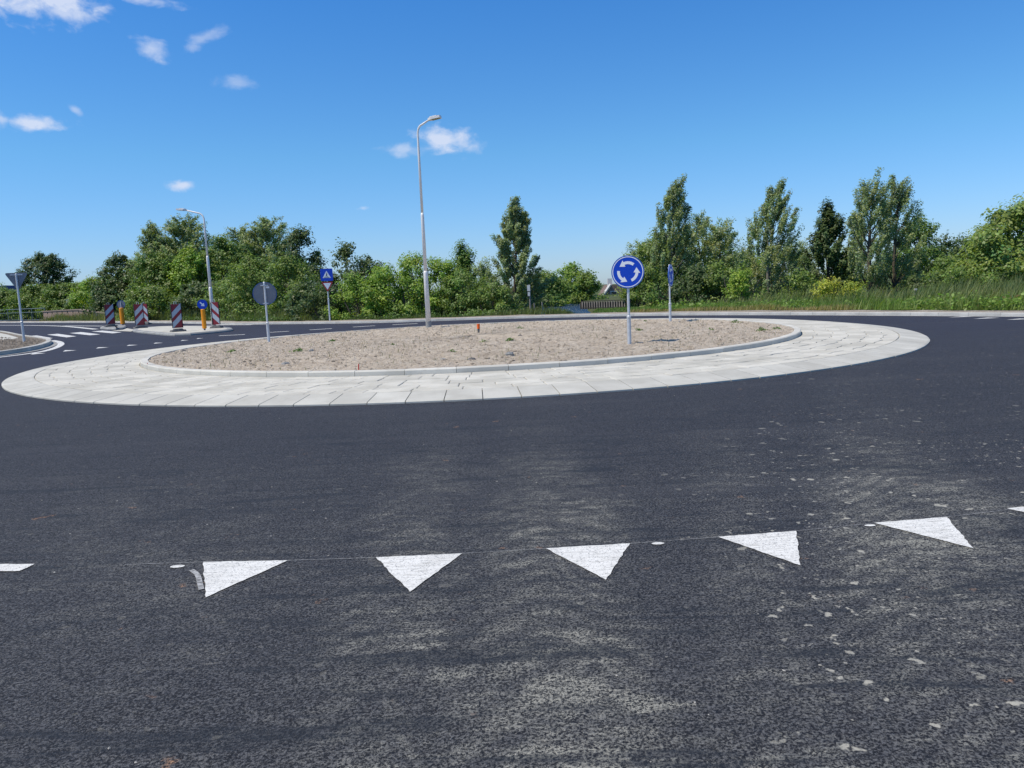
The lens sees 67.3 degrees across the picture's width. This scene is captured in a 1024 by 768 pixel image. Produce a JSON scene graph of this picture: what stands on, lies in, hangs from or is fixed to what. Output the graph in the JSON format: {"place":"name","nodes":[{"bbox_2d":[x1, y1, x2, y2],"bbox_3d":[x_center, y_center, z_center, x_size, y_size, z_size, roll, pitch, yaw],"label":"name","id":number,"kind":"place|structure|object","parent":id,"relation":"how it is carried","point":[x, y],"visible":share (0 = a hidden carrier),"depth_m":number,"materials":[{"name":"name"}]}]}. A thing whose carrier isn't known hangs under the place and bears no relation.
{"place":"outdoors","nodes":[
{"label":"outdoors","id":0,"kind":"place"},
{"bbox_2d":[3,268,1002,320],"bbox_3d":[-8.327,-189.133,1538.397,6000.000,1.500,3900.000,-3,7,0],"label":"ground","id":1,"kind":"structure","parent":0,"point":[610,298],"depth_m":83.50,"materials":[{"name":"green plant"}]},
{"bbox_2d":[0,288,31,319],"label":"shrub","id":2,"kind":"object","parent":1,"relation":"on","point":[6,293],"visible":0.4,"depth_m":131.74,"materials":[{"name":"green plant"}]},
{"bbox_2d":[0,308,44,320],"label":"bridge railing","id":3,"kind":"object","parent":1,"relation":"on","point":[32,315],"visible":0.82,"depth_m":110.47,"materials":[{"name":"green metal"}]},
{"bbox_2d":[2,282,62,320],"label":"shrub","id":4,"kind":"object","parent":1,"relation":"on","point":[29,293],"visible":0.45,"depth_m":115.53,"materials":[{"name":"green plant"}]},
{"bbox_2d":[15,251,79,298],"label":"alder tree","id":5,"kind":"object","parent":1,"relation":"on","point":[48,265],"visible":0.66,"depth_m":121.37,"materials":[{"name":"green plant"}]},
{"bbox_2d":[29,280,90,318],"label":"shrub","id":6,"kind":"object","parent":1,"relation":"on","point":[56,295],"visible":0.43,"depth_m":109.40,"materials":[{"name":"green plant"}]},
{"bbox_2d":[42,309,117,318],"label":"brick parapet","id":7,"kind":"structure","parent":1,"relation":"on","point":[71,312],"depth_m":95.58,"materials":[{"name":"brick"}]},
{"bbox_2d":[65,275,116,309],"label":"shrub","id":8,"kind":"object","parent":1,"relation":"on","point":[76,301],"visible":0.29,"depth_m":101.53,"materials":[{"name":"green plant"}]},
{"bbox_2d":[79,283,129,319],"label":"shrub","id":9,"kind":"object","parent":1,"relation":"on","point":[111,297],"visible":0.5,"depth_m":87.71,"materials":[{"name":"green plant"}]},
{"bbox_2d":[87,249,152,312],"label":"alder tree","id":10,"kind":"object","parent":1,"relation":"on","point":[115,261],"visible":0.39,"depth_m":89.56,"materials":[{"name":"green plant"}]},
{"bbox_2d":[113,280,187,320],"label":"shrub","id":11,"kind":"object","parent":1,"relation":"on","point":[149,292],"visible":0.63,"depth_m":72.16,"materials":[{"name":"green plant"}]},
{"bbox_2d":[124,220,177,306],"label":"willow tree","id":12,"kind":"object","parent":1,"relation":"on","point":[152,234],"visible":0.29,"depth_m":89.64,"materials":[{"name":"green plant"}]},
{"bbox_2d":[119,249,187,314],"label":"leafy tree","id":13,"kind":"object","parent":1,"relation":"on","point":[159,262],"visible":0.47,"depth_m":76.68,"materials":[{"name":"green plant"}]},
{"bbox_2d":[144,212,216,292],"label":"willow tree","id":14,"kind":"object","parent":1,"relation":"on","point":[183,232],"visible":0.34,"depth_m":90.26,"materials":[{"name":"green plant"}]},
{"bbox_2d":[149,242,219,312],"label":"leafy tree","id":15,"kind":"object","parent":1,"relation":"on","point":[186,269],"visible":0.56,"depth_m":76.09,"materials":[{"name":"green plant"}]},
{"bbox_2d":[164,279,224,320],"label":"shrub","id":16,"kind":"object","parent":1,"relation":"on","point":[190,291],"visible":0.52,"depth_m":67.81,"materials":[{"name":"green plant"}]},
{"bbox_2d":[45,305,346,320],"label":"grass","id":17,"kind":"structure","parent":1,"relation":"on","point":[158,318],"depth_m":66.97,"materials":[{"name":"green plant"}]},
{"bbox_2d":[192,233,248,291],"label":"leafy tree","id":18,"kind":"object","parent":1,"relation":"on","point":[226,252],"visible":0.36,"depth_m":77.97,"materials":[{"name":"green plant"}]},
{"bbox_2d":[192,273,282,315],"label":"shrub","id":19,"kind":"object","parent":1,"relation":"on","point":[222,296],"visible":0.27,"depth_m":66.10,"materials":[{"name":"green plant"}]},
{"bbox_2d":[208,222,270,282],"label":"willow tree","id":20,"kind":"object","parent":1,"relation":"on","point":[233,235],"visible":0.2,"depth_m":87.59,"materials":[{"name":"green plant"}]},
{"bbox_2d":[213,251,286,320],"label":"leafy tree","id":21,"kind":"object","parent":1,"relation":"on","point":[252,265],"visible":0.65,"depth_m":60.35,"materials":[{"name":"green plant"}]},
{"bbox_2d":[234,215,302,307],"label":"willow tree","id":22,"kind":"object","parent":1,"relation":"on","point":[268,233],"visible":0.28,"depth_m":87.39,"materials":[{"name":"green plant"}]},
{"bbox_2d":[253,251,320,315],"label":"alder tree","id":23,"kind":"object","parent":1,"relation":"on","point":[285,265],"visible":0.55,"depth_m":56.97,"materials":[{"name":"green plant"}]},
{"bbox_2d":[272,223,328,305],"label":"alder tree","id":24,"kind":"object","parent":1,"relation":"on","point":[295,238],"visible":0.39,"depth_m":74.33,"materials":[{"name":"green plant"}]},
{"bbox_2d":[277,277,330,320],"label":"shrub","id":25,"kind":"object","parent":1,"relation":"on","point":[289,308],"visible":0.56,"depth_m":51.22,"materials":[{"name":"green plant"}]},
{"bbox_2d":[303,262,333,302],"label":"alder tree","id":26,"kind":"object","parent":1,"relation":"on","point":[314,268],"visible":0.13,"depth_m":60.98,"materials":[{"name":"green plant"}]},
{"bbox_2d":[320,237,369,310],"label":"alder tree","id":27,"kind":"object","parent":1,"relation":"on","point":[344,252],"visible":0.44,"depth_m":62.45,"materials":[{"name":"green plant"}]},
{"bbox_2d":[322,270,385,319],"bbox_3d":[-9.718,-5.537,48.579,4.109,3.396,3.747,-3,7,0],"label":"willow bush","id":28,"kind":"object","parent":1,"relation":"on","point":[348,294],"visible":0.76,"depth_m":48.03,"materials":[{"name":"green plant"}]},
{"bbox_2d":[354,255,383,299],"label":"alder tree","id":29,"kind":"object","parent":1,"relation":"on","point":[368,259],"visible":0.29,"depth_m":62.59,"materials":[{"name":"green plant"}]},
{"bbox_2d":[182,307,567,320],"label":"shade weeds","id":30,"kind":"object","parent":1,"relation":"on","point":[397,315],"visible":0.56,"depth_m":46.73,"materials":[{"name":"green plant"}]},
{"bbox_2d":[374,250,445,317],"bbox_3d":[-6.371,-6.210,48.516,4.410,4.446,4.086,0,7,19],"label":"willow bush","id":31,"kind":"object","parent":1,"relation":"on","point":[407,263],"visible":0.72,"depth_m":47.73,"materials":[{"name":"green plant"}]},
{"bbox_2d":[313,266,527,313],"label":"woodland","id":32,"kind":"object","parent":1,"relation":"on","point":[407,288],"visible":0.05,"depth_m":61.60,"materials":[{"name":"green plant"}]},
{"bbox_2d":[298,305,573,320],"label":"grass","id":33,"kind":"structure","parent":1,"relation":"on","point":[536,311],"depth_m":43.85,"materials":[{"name":"green plant"}]},
{"bbox_2d":[408,255,464,316],"bbox_3d":[-4.881,-6.077,48.427,4.200,4.096,4.305,-3,7,0],"label":"willow bush","id":34,"kind":"object","parent":1,"relation":"on","point":[446,267],"visible":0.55,"depth_m":47.94,"materials":[{"name":"green plant"}]},
{"bbox_2d":[437,238,482,310],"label":"leafy tree","id":35,"kind":"object","parent":1,"relation":"on","point":[463,257],"visible":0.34,"depth_m":58.89,"materials":[{"name":"green plant"}]},
{"bbox_2d":[432,267,495,316],"bbox_3d":[-2.888,-5.558,47.166,4.140,3.189,3.518,3,9,37],"label":"willow bush","id":36,"kind":"object","parent":1,"relation":"on","point":[467,299],"visible":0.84,"depth_m":46.57,"materials":[{"name":"green plant"}]},
{"bbox_2d":[462,255,500,311],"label":"willow bush","id":37,"kind":"object","parent":1,"relation":"on","point":[482,271],"visible":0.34,"depth_m":49.21,"materials":[{"name":"green plant"}]},
{"bbox_2d":[468,279,525,315],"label":"willow bush","id":38,"kind":"object","parent":1,"relation":"on","point":[502,295],"visible":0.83,"depth_m":45.64,"materials":[{"name":"green plant"}]},
{"bbox_2d":[480,194,554,311],"bbox_3d":[0.308,-8.270,49.494,4.089,7.669,4.601,1,8,25],"label":"poplar tree","id":39,"kind":"object","parent":1,"relation":"on","point":[515,230],"visible":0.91,"depth_m":48.79,"materials":[{"name":"green plant"}]},
{"bbox_2d":[512,279,552,310],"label":"willow bush","id":40,"kind":"object","parent":1,"relation":"on","point":[537,304],"visible":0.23,"depth_m":52.79,"materials":[{"name":"green plant"}]},
{"bbox_2d":[533,268,577,306],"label":"leafy tree","id":41,"kind":"object","parent":1,"relation":"on","point":[557,285],"visible":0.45,"depth_m":78.22,"materials":[{"name":"green plant"}]},
{"bbox_2d":[545,261,603,303],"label":"leafy tree","id":42,"kind":"object","parent":1,"relation":"on","point":[571,270],"visible":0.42,"depth_m":85.85,"materials":[{"name":"green plant"}]},
{"bbox_2d":[568,268,608,303],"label":"leafy tree","id":43,"kind":"object","parent":1,"relation":"on","point":[588,279],"visible":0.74,"depth_m":84.70,"materials":[{"name":"green plant"}]},
{"bbox_2d":[580,300,630,308],"bbox_3d":[6.521,-5.554,53.647,4.154,0.573,0.317,3,9,38],"label":"quay fence","id":44,"kind":"object","parent":1,"relation":"on","point":[596,304],"visible":0.72,"depth_m":53.65,"materials":[{"name":"brown wood"}]},
{"bbox_2d":[598,278,623,294],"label":"house","id":45,"kind":"structure","parent":1,"relation":"on","point":[609,288],"depth_m":117.52,"materials":[{"name":"tile"}]},
{"bbox_2d":[593,305,690,312],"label":"bank grass","id":46,"kind":"structure","parent":1,"relation":"on","point":[607,310],"depth_m":47.77,"materials":[{"name":"green plant"}]},
{"bbox_2d":[623,237,662,301],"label":"leafy tree","id":47,"kind":"object","parent":1,"relation":"on","point":[632,251],"visible":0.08,"depth_m":65.30,"materials":[{"name":"green plant"}]},
{"bbox_2d":[614,262,673,307],"bbox_3d":[9.107,-6.633,51.587,4.172,3.202,4.453,3,9,36],"label":"shrub","id":48,"kind":"object","parent":1,"relation":"on","point":[648,279],"visible":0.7,"depth_m":51.15,"materials":[{"name":"green plant"}]},
{"bbox_2d":[628,227,694,303],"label":"leafy tree","id":49,"kind":"object","parent":1,"relation":"on","point":[642,251],"visible":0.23,"depth_m":56.65,"materials":[{"name":"green plant"}]},
{"bbox_2d":[642,173,701,303],"bbox_3d":[11.394,-10.352,55.380,4.098,9.371,4.705,-6,8,-24],"label":"poplar tree","id":50,"kind":"object","parent":1,"relation":"on","point":[679,208],"visible":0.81,"depth_m":54.60,"materials":[{"name":"green plant"}]},
{"bbox_2d":[665,265,728,303],"bbox_3d":[11.818,-6.294,49.548,3.870,2.807,3.648,-3,7,0],"label":"shrub","id":51,"kind":"object","parent":1,"relation":"on","point":[694,275],"visible":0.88,"depth_m":49.09,"materials":[{"name":"green plant"}]},
{"bbox_2d":[675,210,726,298],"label":"leafy tree","id":52,"kind":"object","parent":1,"relation":"on","point":[698,223],"visible":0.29,"depth_m":58.74,"materials":[{"name":"green plant"}]},
{"bbox_2d":[686,259,748,304],"bbox_3d":[13.373,-6.540,49.728,4.295,3.081,4.139,-3,7,0],"label":"shrub","id":53,"kind":"object","parent":1,"relation":"on","point":[718,273],"visible":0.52,"depth_m":49.15,"materials":[{"name":"green plant"}]},
{"bbox_2d":[692,216,755,300],"bbox_3d":[15.360,-9.118,56.349,4.993,6.348,4.503,-3,7,0],"label":"leafy tree","id":54,"kind":"object","parent":1,"relation":"on","point":[718,239],"visible":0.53,"depth_m":55.76,"materials":[{"name":"green plant"}]},
{"bbox_2d":[720,265,771,301],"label":"shrub","id":55,"kind":"object","parent":1,"relation":"on","point":[738,279],"visible":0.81,"depth_m":45.51,"materials":[{"name":"green plant"}]},
{"bbox_2d":[733,177,804,297],"bbox_3d":[16.702,-9.152,49.366,4.925,8.021,3.893,-5,8,-22],"label":"poplar tree","id":56,"kind":"object","parent":1,"relation":"on","point":[778,210],"visible":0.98,"depth_m":48.80,"materials":[{"name":"green plant"}]},
{"bbox_2d":[745,261,801,296],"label":"shrub","id":57,"kind":"object","parent":1,"relation":"on","point":[771,282],"visible":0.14,"depth_m":50.72,"materials":[{"name":"green plant"}]},
{"bbox_2d":[777,267,823,298],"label":"shrub","id":58,"kind":"object","parent":1,"relation":"on","point":[802,278],"visible":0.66,"depth_m":43.62,"materials":[{"name":"green plant"}]},
{"bbox_2d":[779,237,825,293],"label":"leafy tree","id":59,"kind":"object","parent":1,"relation":"on","point":[799,261],"visible":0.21,"depth_m":59.16,"materials":[{"name":"green plant"}]},
{"bbox_2d":[795,196,864,290],"bbox_3d":[22.684,-9.778,55.209,5.506,7.298,4.669,2,8,32],"label":"dark tree","id":60,"kind":"object","parent":1,"relation":"on","point":[830,226],"visible":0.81,"depth_m":54.62,"materials":[{"name":"green plant"}]},
{"bbox_2d":[644,233,1023,298],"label":"woodland","id":61,"kind":"object","parent":1,"relation":"on","point":[851,276],"visible":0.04,"depth_m":64.15,"materials":[{"name":"green plant"}]},
{"bbox_2d":[807,276,867,302],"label":"shrub","id":62,"kind":"object","parent":1,"relation":"on","point":[829,286],"visible":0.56,"depth_m":40.07,"materials":[{"name":"green plant"}]},
{"bbox_2d":[656,290,1023,310],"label":"weeds","id":63,"kind":"object","parent":1,"relation":"on","point":[990,300],"visible":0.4,"depth_m":29.07,"materials":[{"name":"green plant"}]},
{"bbox_2d":[658,268,1023,307],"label":"reeds","id":64,"kind":"object","parent":1,"relation":"on","point":[1011,286],"visible":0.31,"depth_m":35.36,"materials":[{"name":"green plant"}]},
{"bbox_2d":[840,209,866,274],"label":"leafy tree","id":65,"kind":"object","parent":1,"relation":"on","point":[852,237],"visible":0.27,"depth_m":62.79,"materials":[{"name":"green plant"}]},
{"bbox_2d":[847,167,895,294],"bbox_3d":[21.671,-9.001,46.435,2.709,8.012,4.097,2,8,30],"label":"poplar tree","id":66,"kind":"object","parent":1,"relation":"on","point":[865,204],"visible":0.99,"depth_m":46.03,"materials":[{"name":"green plant"}]},
{"bbox_2d":[871,174,926,293],"bbox_3d":[24.253,-9.324,48.548,3.485,7.907,4.217,0,7,17],"label":"poplar tree","id":67,"kind":"object","parent":1,"relation":"on","point":[900,201],"visible":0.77,"depth_m":48.00,"materials":[{"name":"green plant"}]},
{"bbox_2d":[884,211,948,291],"bbox_3d":[29.399,-9.520,55.539,5.035,6.112,4.566,-9,10,-43],"label":"leafy tree","id":68,"kind":"object","parent":1,"relation":"on","point":[926,229],"visible":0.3,"depth_m":54.82,"materials":[{"name":"green plant"}]},
{"bbox_2d":[898,270,950,294],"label":"shrub","id":69,"kind":"object","parent":1,"relation":"on","point":[913,280],"visible":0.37,"depth_m":45.27,"materials":[{"name":"green plant"}]},
{"bbox_2d":[923,233,958,272],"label":"alder tree","id":70,"kind":"object","parent":1,"relation":"on","point":[948,244],"visible":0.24,"depth_m":60.89,"materials":[{"name":"green plant"}]},
{"bbox_2d":[905,252,994,288],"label":"leafy tree","id":71,"kind":"object","parent":1,"relation":"on","point":[938,261],"visible":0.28,"depth_m":51.10,"materials":[{"name":"green plant"}]},
{"bbox_2d":[947,231,969,265],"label":"alder tree","id":72,"kind":"object","parent":1,"relation":"on","point":[958,245],"visible":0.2,"depth_m":61.03,"materials":[{"name":"green plant"}]},
{"bbox_2d":[936,261,1008,293],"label":"shrub","id":73,"kind":"object","parent":1,"relation":"on","point":[957,274],"visible":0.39,"depth_m":39.61,"materials":[{"name":"green plant"}]},
{"bbox_2d":[942,192,1023,287],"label":"chestnut tree","id":74,"kind":"object","parent":1,"relation":"on","point":[1011,218],"visible":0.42,"depth_m":41.06,"materials":[{"name":"green plant"}]},
{"bbox_2d":[958,219,1023,285],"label":"leafy tree","id":75,"kind":"object","parent":1,"relation":"on","point":[988,242],"visible":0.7,"depth_m":39.88,"materials":[{"name":"green plant"}]},
{"bbox_2d":[0,310,1023,767],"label":"road","id":76,"kind":"structure","parent":0,"point":[654,564],"depth_m":4.37,"materials":[{"name":"black asphalt"}]},
{"bbox_2d":[0,331,57,355],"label":"corner verge","id":77,"kind":"structure","parent":76,"relation":"on","point":[45,343],"depth_m":32.20,"materials":[{"name":"grey concrete"}]},
{"bbox_2d":[5,273,26,341],"bbox_3d":[-22.494,-3.401,35.179,0.869,3.344,0.125,-5,8,-19],"label":"give way sign","id":78,"kind":"object","parent":77,"relation":"on","point":[16,279],"visible":0.94,"depth_m":35.09,"materials":[{"name":"metal"}]},
{"bbox_2d":[0,337,41,350],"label":"corner clods","id":79,"kind":"object","parent":77,"relation":"on","point":[33,342],"visible":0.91,"depth_m":34.11,"materials":[{"name":"soil"}]},
{"bbox_2d":[100,324,126,329],"bbox_3d":[-28.951,-4.111,55.847,1.705,0.183,11.091,-6,8,-27],"label":"island nose","id":80,"kind":"object","parent":76,"relation":"on","point":[119,326],"visible":0.75,"depth_m":52.75,"materials":[{"name":"white concrete"}]},
{"bbox_2d":[104,304,117,326],"bbox_3d":[-28.689,-4.937,54.840,0.861,1.708,0.420,-9,9,-41],"label":"striped beacon","id":81,"kind":"object","parent":80,"relation":"on","point":[109,315],"visible":0.98,"depth_m":54.83,"materials":[{"name":"plastic"}]},
{"bbox_2d":[117,300,124,324],"bbox_3d":[-29.185,-5.321,57.492,0.589,1.856,0.316,-3,7,0],"label":"marker post","id":82,"kind":"object","parent":80,"relation":"on","point":[121,304],"visible":0.98,"depth_m":57.44,"materials":[{"name":"plastic"}]},
{"bbox_2d":[133,326,232,335],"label":"traffic island","id":83,"kind":"structure","parent":76,"relation":"on","point":[165,330],"depth_m":40.94,"materials":[{"name":"concrete"}]},
{"bbox_2d":[133,303,147,328],"bbox_3d":[-23.463,-4.333,48.392,0.420,1.648,0.807,4,10,44],"label":"striped beacon","id":84,"kind":"object","parent":83,"relation":"on","point":[139,314],"visible":0.99,"depth_m":48.38,"materials":[{"name":"plastic"}]},
{"bbox_2d":[170,302,185,331],"bbox_3d":[-17.334,-3.481,39.764,0.741,1.558,0.420,-9,9,-40],"label":"striped beacon","id":85,"kind":"object","parent":83,"relation":"on","point":[176,315],"visible":0.97,"depth_m":39.75,"materials":[{"name":"plastic"}]},
{"bbox_2d":[176,208,212,325],"bbox_3d":[-17.538,-6.315,42.753,1.640,6.856,0.300,-2,7,7],"label":"street lamp","id":86,"kind":"object","parent":83,"relation":"on","point":[208,272],"visible":0.81,"depth_m":42.59,"materials":[{"name":"grey metal"}]},
{"bbox_2d":[197,299,206,329],"bbox_3d":[-16.154,-3.614,40.220,0.496,1.606,0.219,-7,8,-30],"label":"marker post","id":87,"kind":"object","parent":83,"relation":"on","point":[202,304],"visible":0.98,"depth_m":40.14,"materials":[{"name":"plastic"}]},
{"bbox_2d":[210,300,223,327],"bbox_3d":[-16.354,-3.860,42.409,0.624,1.570,0.420,-2,7,5],"label":"striped beacon","id":88,"kind":"object","parent":83,"relation":"on","point":[215,314],"visible":0.98,"depth_m":42.40,"materials":[{"name":"plastic"}]},
{"bbox_2d":[1,318,929,406],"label":"apron","id":89,"kind":"object","parent":76,"relation":"on","point":[134,378],"visible":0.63,"depth_m":13.83,"materials":[{"name":"concrete"}]},
{"bbox_2d":[148,319,793,370],"bbox_3d":[-1.064,-1.424,22.995,17.860,0.163,17.860,-3,7,0],"label":"soil bed","id":90,"kind":"object","parent":89,"relation":"on","point":[465,353],"visible":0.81,"depth_m":19.14,"materials":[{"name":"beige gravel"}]},
{"bbox_2d":[253,282,276,341],"bbox_3d":[-7.931,-2.242,24.864,0.742,2.108,0.109,-6,8,-23],"label":"roundabout sign","id":91,"kind":"object","parent":90,"relation":"on","point":[265,293],"visible":0.99,"depth_m":24.82,"materials":[{"name":"metal"}]},
{"bbox_2d":[417,115,441,327],"bbox_3d":[-2.998,-6.011,29.339,1.080,8.122,0.270,-1,7,13],"label":"street lamp","id":92,"kind":"object","parent":90,"relation":"on","point":[425,273],"visible":0.94,"depth_m":29.46,"materials":[{"name":"grey metal"}]},
{"bbox_2d":[166,318,779,369],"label":"seedlings","id":93,"kind":"object","parent":90,"relation":"on","point":[477,338],"visible":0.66,"depth_m":20.01,"materials":[{"name":"green plant"}]},
{"bbox_2d":[611,255,643,343],"bbox_3d":[2.674,-1.849,17.650,0.742,2.188,0.110,-2,7,8],"label":"roundabout sign","id":94,"kind":"object","parent":90,"relation":"on","point":[627,271],"visible":0.98,"depth_m":17.52,"materials":[{"name":"metal"}]},
{"bbox_2d":[668,264,673,321],"bbox_3d":[5.461,-3.058,26.596,0.110,2.128,0.742,1,8,25],"label":"roundabout sign","id":95,"kind":"object","parent":90,"relation":"on","point":[670,274],"visible":0.98,"depth_m":26.56,"materials":[{"name":"metal"}]},
{"bbox_2d":[23,373,995,764],"bbox_3d":[2.914,0.469,8.123,27.614,0.009,11.880,-3,7,0],"label":"road grit","id":96,"kind":"object","parent":76,"relation":"on","point":[609,605],"visible":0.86,"depth_m":4.69,"materials":[{"name":"grey gravel"}]},
{"bbox_2d":[0,310,1023,324],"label":"verge","id":97,"kind":"structure","parent":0,"point":[898,313],"depth_m":36.81,"materials":[{"name":"green plant"}]},
{"bbox_2d":[320,268,332,320],"bbox_3d":[-11.112,-5.326,46.492,0.731,3.330,0.122,-3,7,-7],"label":"crossing sign","id":98,"kind":"object","parent":97,"relation":"on","point":[326,274],"visible":0.96,"depth_m":46.32,"materials":[{"name":"metal"}]},
{"bbox_2d":[297,283,357,320],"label":"willow bush","id":99,"kind":"object","parent":97,"relation":"on","point":[321,292],"visible":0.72,"depth_m":49.10,"materials":[{"name":"green plant"}]},
{"bbox_2d":[352,260,407,319],"bbox_3d":[-8.191,-5.825,48.458,3.941,3.878,3.624,1,8,28],"label":"willow bush","id":100,"kind":"object","parent":97,"relation":"on","point":[379,279],"visible":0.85,"depth_m":47.82,"materials":[{"name":"green plant"}]},
{"bbox_2d":[625,302,872,311],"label":"dry grass","id":101,"kind":"structure","parent":97,"relation":"on","point":[824,307],"depth_m":34.84,"materials":[{"name":"green plant"}]},
{"bbox_2d":[0,0,1023,302],"label":"sky","id":102,"kind":"structure","parent":0,"point":[117,116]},
{"bbox_2d":[538,303,590,314],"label":"water","id":103,"kind":"structure","parent":0,"point":[575,308],"depth_m":68.37,"materials":[{"name":"blue liquid"}]},
{"bbox_2d":[631,284,1023,311],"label":"verge grass","id":104,"kind":"structure","parent":0,"point":[893,306],"depth_m":30.99,"materials":[{"name":"green plant"}]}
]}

